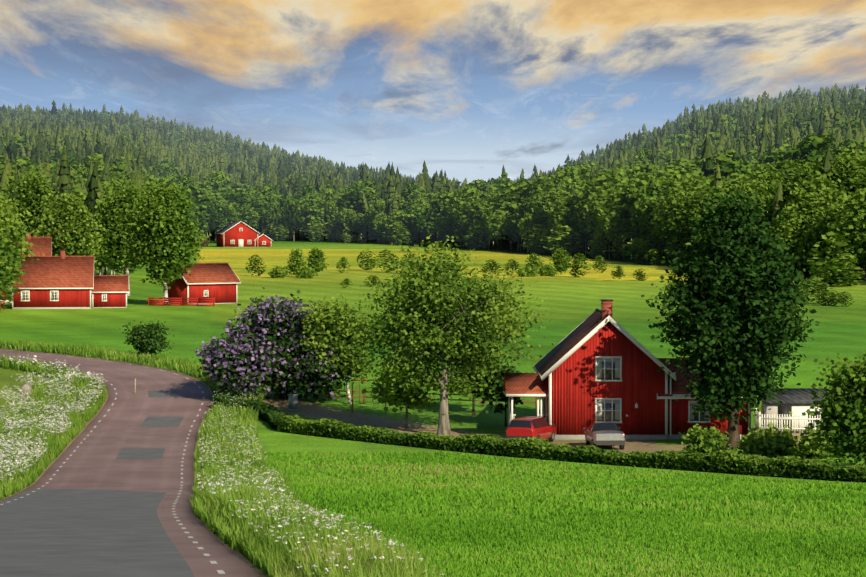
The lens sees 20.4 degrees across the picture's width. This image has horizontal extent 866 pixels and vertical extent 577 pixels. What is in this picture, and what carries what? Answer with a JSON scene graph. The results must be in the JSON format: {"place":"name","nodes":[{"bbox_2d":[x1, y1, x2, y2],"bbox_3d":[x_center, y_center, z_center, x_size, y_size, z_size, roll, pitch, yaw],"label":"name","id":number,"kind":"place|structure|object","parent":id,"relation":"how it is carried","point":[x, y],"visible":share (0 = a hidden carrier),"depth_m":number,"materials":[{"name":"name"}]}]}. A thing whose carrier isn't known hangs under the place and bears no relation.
{"place":"outdoors","nodes":[
{"label":"outdoors","id":0,"kind":"place"},
{"bbox_2d":[0,349,257,576],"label":"road","id":1,"kind":"structure","parent":0,"point":[92,462],"depth_m":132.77,"materials":[{"name":"asphalt"}]},
{"bbox_2d":[0,390,194,576],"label":"road patches","id":2,"kind":"object","parent":1,"relation":"on","point":[77,533],"visible":0.98,"depth_m":57.16,"materials":[{"name":"grey asphalt"}]},
{"bbox_2d":[0,350,224,573],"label":"road edge lines","id":3,"kind":"object","parent":1,"relation":"on","point":[218,571],"visible":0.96,"depth_m":105.11,"materials":[{"name":"paint"}]},
{"bbox_2d":[288,394,298,411],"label":"roadside cabinet","id":4,"kind":"object","parent":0,"point":[292,402],"visible":0.98,"depth_m":158.27,"materials":[{"name":"grey metal"}]},
{"bbox_2d":[0,232,865,576],"bbox_3d":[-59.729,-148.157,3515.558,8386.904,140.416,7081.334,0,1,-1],"label":"ground","id":5,"kind":"structure","parent":0,"point":[572,302],"depth_m":240.40,"materials":[{"name":"green plant"}]},
{"bbox_2d":[0,199,44,296],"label":"farm tree","id":6,"kind":"object","parent":5,"relation":"on","point":[7,221],"visible":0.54,"depth_m":264.71,"materials":[{"name":"green plant"}]},
{"bbox_2d":[0,232,51,302],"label":"farm house","id":7,"kind":"structure","parent":5,"relation":"on","point":[44,244],"depth_m":297.63,"materials":[{"name":"tile"}]},
{"bbox_2d":[21,383,32,394],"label":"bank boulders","id":8,"kind":"object","parent":5,"relation":"on","point":[25,386],"visible":0.62,"depth_m":166.92,"materials":[{"name":"beige stone"}]},
{"bbox_2d":[3,167,60,236],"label":"tree","id":9,"kind":"object","parent":5,"relation":"on","point":[27,188],"visible":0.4,"depth_m":313.74,"materials":[{"name":"green plant"}]},
{"bbox_2d":[0,354,100,382],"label":"verge grass","id":10,"kind":"structure","parent":5,"relation":"on","point":[26,365],"depth_m":182.26,"materials":[{"name":"green plant"}]},
{"bbox_2d":[4,352,102,378],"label":"cow parsley","id":11,"kind":"object","parent":10,"relation":"on","point":[56,362],"visible":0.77,"depth_m":179.54,"materials":[{"name":"white plant"}]},
{"bbox_2d":[10,250,93,308],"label":"farm cottage","id":12,"kind":"structure","parent":5,"relation":"on","point":[62,281],"depth_m":277.74,"materials":[{"name":"wood"}]},
{"bbox_2d":[0,375,107,499],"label":"verge grass","id":13,"kind":"structure","parent":5,"relation":"on","point":[58,443],"depth_m":142.89,"materials":[{"name":"plant"}]},
{"bbox_2d":[0,371,105,479],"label":"cow parsley","id":14,"kind":"object","parent":13,"relation":"on","point":[30,422],"visible":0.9,"depth_m":145.62,"materials":[{"name":"white plant"}]},
{"bbox_2d":[28,185,109,273],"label":"tree","id":15,"kind":"object","parent":5,"relation":"on","point":[67,228],"visible":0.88,"depth_m":307.46,"materials":[{"name":"green plant"}]},
{"bbox_2d":[31,374,135,392],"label":"roadside posts","id":16,"kind":"object","parent":5,"relation":"on","point":[99,383],"visible":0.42,"depth_m":168.79,"materials":[{"name":"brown wood"}]},
{"bbox_2d":[91,275,128,307],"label":"farm annex","id":17,"kind":"object","parent":5,"relation":"on","point":[110,291],"visible":0.9,"depth_m":280.51,"materials":[{"name":"wood"}]},
{"bbox_2d":[0,338,220,383],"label":"verge grass","id":18,"kind":"structure","parent":5,"relation":"on","point":[184,366],"depth_m":194.59,"materials":[{"name":"green plant"}]},
{"bbox_2d":[92,180,148,294],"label":"tree","id":19,"kind":"object","parent":5,"relation":"on","point":[115,207],"visible":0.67,"depth_m":317.48,"materials":[{"name":"green plant"}]},
{"bbox_2d":[119,319,174,357],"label":"meadow bush","id":20,"kind":"object","parent":5,"relation":"on","point":[148,339],"visible":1,"depth_m":195.16,"materials":[{"name":"green plant"}]},
{"bbox_2d":[111,179,210,303],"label":"tree","id":21,"kind":"object","parent":5,"relation":"on","point":[166,245],"visible":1,"depth_m":285.51,"materials":[{"name":"green plant"}]},
{"bbox_2d":[148,297,214,305],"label":"farm fence","id":22,"kind":"object","parent":5,"relation":"on","point":[205,302],"visible":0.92,"depth_m":285.68,"materials":[{"name":"red wood"}]},
{"bbox_2d":[163,263,240,303],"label":"farm barn","id":23,"kind":"structure","parent":5,"relation":"on","point":[219,282],"depth_m":292.07,"materials":[{"name":"wood"}]},
{"bbox_2d":[193,378,269,475],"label":"verge grass","id":24,"kind":"structure","parent":5,"relation":"on","point":[243,418],"depth_m":136.40,"materials":[{"name":"green plant"}]},
{"bbox_2d":[197,378,320,514],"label":"cow parsley","id":25,"kind":"object","parent":24,"relation":"on","point":[238,483],"visible":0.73,"depth_m":96.42,"materials":[{"name":"white plant"}]},
{"bbox_2d":[195,221,272,246],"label":"barn","id":26,"kind":"structure","parent":5,"relation":"on","point":[237,234],"depth_m":732.62,"materials":[{"name":"red wood"}]},
{"bbox_2d":[192,324,288,399],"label":"lilac bush","id":27,"kind":"object","parent":5,"relation":"on","point":[224,359],"visible":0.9,"depth_m":161.58,"materials":[{"name":"purple plant"}]},
{"bbox_2d":[213,394,288,428],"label":"drive hedge","id":28,"kind":"object","parent":5,"relation":"on","point":[270,414],"visible":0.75,"depth_m":154.61,"materials":[{"name":"green plant"}]},
{"bbox_2d":[189,460,354,550],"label":"verge grass","id":29,"kind":"structure","parent":5,"relation":"on","point":[215,512],"depth_m":63.74,"materials":[{"name":"green plant"}]},
{"bbox_2d":[230,495,443,574],"bbox_3d":[-2.210,4.456,43.725,2.110,2.984,29.218,0,1,-7],"label":"cow parsley","id":30,"kind":"object","parent":29,"relation":"on","point":[339,515],"visible":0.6,"depth_m":40.67,"materials":[{"name":"white plant"}]},
{"bbox_2d":[225,287,323,399],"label":"lilac bush","id":31,"kind":"object","parent":5,"relation":"on","point":[280,320],"visible":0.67,"depth_m":162.81,"materials":[{"name":"purple plant"}]},
{"bbox_2d":[267,265,290,277],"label":"bush","id":32,"kind":"object","parent":5,"relation":"on","point":[277,272],"visible":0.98,"depth_m":394.88,"materials":[{"name":"green plant"}]},
{"bbox_2d":[286,248,306,276],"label":"tree","id":33,"kind":"object","parent":5,"relation":"on","point":[296,261],"visible":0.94,"depth_m":399.14,"materials":[{"name":"green plant"}]},
{"bbox_2d":[294,265,316,278],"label":"bush","id":34,"kind":"object","parent":5,"relation":"on","point":[305,273],"visible":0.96,"depth_m":392.97,"materials":[{"name":"green plant"}]},
{"bbox_2d":[271,331,355,401],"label":"lilac bush","id":35,"kind":"object","parent":5,"relation":"on","point":[312,382],"visible":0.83,"depth_m":161.67,"materials":[{"name":"green plant"}]},
{"bbox_2d":[305,247,328,275],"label":"tree","id":36,"kind":"object","parent":5,"relation":"on","point":[315,259],"visible":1,"depth_m":407.08,"materials":[{"name":"green plant"}]},
{"bbox_2d":[289,293,378,403],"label":"leaning birch","id":37,"kind":"object","parent":5,"relation":"on","point":[322,320],"visible":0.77,"depth_m":161.25,"materials":[{"name":"green plant"}]},
{"bbox_2d":[234,505,472,576],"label":"verge grass","id":38,"kind":"structure","parent":5,"relation":"on","point":[265,553],"depth_m":37.40,"materials":[{"name":"green plant"}]},
{"bbox_2d":[351,380,385,412],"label":"garden swing","id":39,"kind":"object","parent":5,"relation":"on","point":[359,393],"visible":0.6,"depth_m":158.16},
{"bbox_2d":[362,350,440,427],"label":"tree","id":40,"kind":"object","parent":5,"relation":"on","point":[404,400],"visible":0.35,"depth_m":148.59,"materials":[{"name":"green plant"}]},
{"bbox_2d":[304,390,536,408],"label":"rail fence","id":41,"kind":"object","parent":5,"relation":"on","point":[363,397],"visible":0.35,"depth_m":161.32,"materials":[{"name":"red wood"}]},
{"bbox_2d":[0,89,865,308],"bbox_3d":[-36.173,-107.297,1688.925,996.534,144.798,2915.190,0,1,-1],"label":"forest broadleaf","id":42,"kind":"object","parent":5,"relation":"on","point":[640,197],"visible":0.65,"depth_m":621.74,"materials":[{"name":"green plant"}]},
{"bbox_2d":[0,83,865,271],"bbox_3d":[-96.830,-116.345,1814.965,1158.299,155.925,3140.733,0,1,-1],"label":"conifer forest","id":43,"kind":"object","parent":5,"relation":"on","point":[276,164],"visible":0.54,"depth_m":1217.32,"materials":[{"name":"green plant"}]},
{"bbox_2d":[330,229,553,435],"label":"tree","id":44,"kind":"object","parent":5,"relation":"on","point":[429,312],"visible":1,"depth_m":142.44,"materials":[{"name":"green plant"}]},
{"bbox_2d":[77,108,837,254],"bbox_3d":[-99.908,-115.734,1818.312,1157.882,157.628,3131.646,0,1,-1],"label":"forest pine trunks","id":45,"kind":"object","parent":5,"relation":"on","point":[592,237],"depth_m":861.23,"materials":[{"name":"brown plant"}]},
{"bbox_2d":[449,341,509,415],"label":"yard tree","id":46,"kind":"object","parent":5,"relation":"on","point":[471,394],"visible":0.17,"depth_m":155.61,"materials":[{"name":"green plant"}]},
{"bbox_2d":[99,183,865,278],"bbox_3d":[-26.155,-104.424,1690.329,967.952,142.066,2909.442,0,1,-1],"label":"forest birch trunks","id":47,"kind":"object","parent":5,"relation":"on","point":[519,242],"depth_m":666.52,"materials":[{"name":"white plant"}]},
{"bbox_2d":[104,218,862,279],"bbox_3d":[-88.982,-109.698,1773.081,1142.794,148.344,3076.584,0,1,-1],"label":"forest spruce trunks","id":48,"kind":"object","parent":5,"relation":"on","point":[295,235],"depth_m":692.52,"materials":[{"name":"brown plant"}]},
{"bbox_2d":[472,365,525,425],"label":"tree","id":49,"kind":"object","parent":5,"relation":"on","point":[495,386],"visible":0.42,"depth_m":149.82,"materials":[{"name":"green plant"}]},
{"bbox_2d":[515,265,538,276],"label":"bush","id":50,"kind":"object","parent":5,"relation":"on","point":[529,271],"visible":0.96,"depth_m":402.89,"materials":[{"name":"green plant"}]},
{"bbox_2d":[506,416,556,440],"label":"red estate car","id":51,"kind":"object","parent":5,"relation":"on","point":[525,427],"visible":0.79,"depth_m":136.08,"materials":[{"name":"paint"}]},
{"bbox_2d":[524,253,543,273],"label":"tree","id":52,"kind":"object","parent":5,"relation":"on","point":[534,261],"visible":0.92,"depth_m":409.75,"materials":[{"name":"green plant"}]},
{"bbox_2d":[216,220,865,286],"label":"forest edge shrubs","id":53,"kind":"object","parent":5,"relation":"on","point":[560,239],"visible":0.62,"depth_m":565.54,"materials":[{"name":"green plant"}]},
{"bbox_2d":[537,262,557,275],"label":"bush","id":54,"kind":"object","parent":5,"relation":"on","point":[546,270],"visible":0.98,"depth_m":405.77,"materials":[{"name":"green plant"}]},
{"bbox_2d":[245,249,853,306],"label":"field bushes","id":55,"kind":"object","parent":5,"relation":"on","point":[618,272],"visible":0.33,"depth_m":394.30,"materials":[{"name":"green plant"}]},
{"bbox_2d":[548,247,571,273],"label":"tree","id":56,"kind":"object","parent":5,"relation":"on","point":[561,258],"visible":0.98,"depth_m":415.87,"materials":[{"name":"green plant"}]},
{"bbox_2d":[263,449,865,517],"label":"crop","id":57,"kind":"object","parent":5,"relation":"on","point":[762,496],"visible":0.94,"depth_m":99.54,"materials":[{"name":"green plant"}]},
{"bbox_2d":[278,414,865,482],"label":"hedge","id":58,"kind":"object","parent":5,"relation":"on","point":[730,462],"visible":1,"depth_m":123.07,"materials":[{"name":"green plant"}]},
{"bbox_2d":[320,512,865,576],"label":"crop","id":59,"kind":"object","parent":5,"relation":"on","point":[434,535],"visible":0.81,"depth_m":71.41,"materials":[{"name":"green plant"}]},
{"bbox_2d":[583,421,624,448],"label":"silver sedan","id":60,"kind":"object","parent":5,"relation":"on","point":[604,433],"visible":0.94,"depth_m":132.99,"materials":[{"name":"paint"}]},
{"bbox_2d":[503,299,756,439],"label":"house","id":61,"kind":"structure","parent":5,"relation":"on","point":[602,364],"depth_m":140.47,"materials":[{"name":"wood"}]},
{"bbox_2d":[678,424,733,453],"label":"shrub","id":62,"kind":"object","parent":5,"relation":"on","point":[707,440],"visible":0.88,"depth_m":127.48,"materials":[{"name":"green plant"}]},
{"bbox_2d":[641,182,819,447],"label":"tree","id":63,"kind":"object","parent":5,"relation":"on","point":[732,297],"visible":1,"depth_m":133.07,"materials":[{"name":"green plant"}]},
{"bbox_2d":[728,421,807,457],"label":"shrub","id":64,"kind":"object","parent":5,"relation":"on","point":[770,442],"visible":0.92,"depth_m":124.75,"materials":[{"name":"green plant"}]},
{"bbox_2d":[750,428,808,443],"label":"gravel yard","id":65,"kind":"structure","parent":5,"relation":"on","point":[793,433],"depth_m":136.68,"materials":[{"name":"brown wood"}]},
{"bbox_2d":[755,398,824,432],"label":"garden shed","id":66,"kind":"object","parent":5,"relation":"on","point":[765,417],"visible":0.44,"depth_m":138.37,"materials":[{"name":"paint"}]},
{"bbox_2d":[760,388,826,403],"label":"shed roof","id":67,"kind":"structure","parent":66,"relation":"on","point":[794,396],"depth_m":138.92,"materials":[{"name":"grey metal"}]},
{"bbox_2d":[778,406,819,427],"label":"window","id":68,"kind":"structure","parent":66,"relation":"attached to","point":[783,410],"depth_m":138.54,"materials":[{"name":"black wood"}]},
{"bbox_2d":[794,425,834,458],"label":"shrub","id":69,"kind":"object","parent":5,"relation":"on","point":[807,452],"visible":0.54,"depth_m":126.04,"materials":[{"name":"green plant"}]},
{"bbox_2d":[789,349,865,465],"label":"edge tree","id":70,"kind":"object","parent":5,"relation":"on","point":[843,406],"visible":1,"depth_m":115.73,"materials":[{"name":"green plant"}]},
{"bbox_2d":[0,0,865,185],"label":"sky","id":71,"kind":"structure","parent":0,"point":[468,89],"materials":[{"name":"blue"}]}
]}

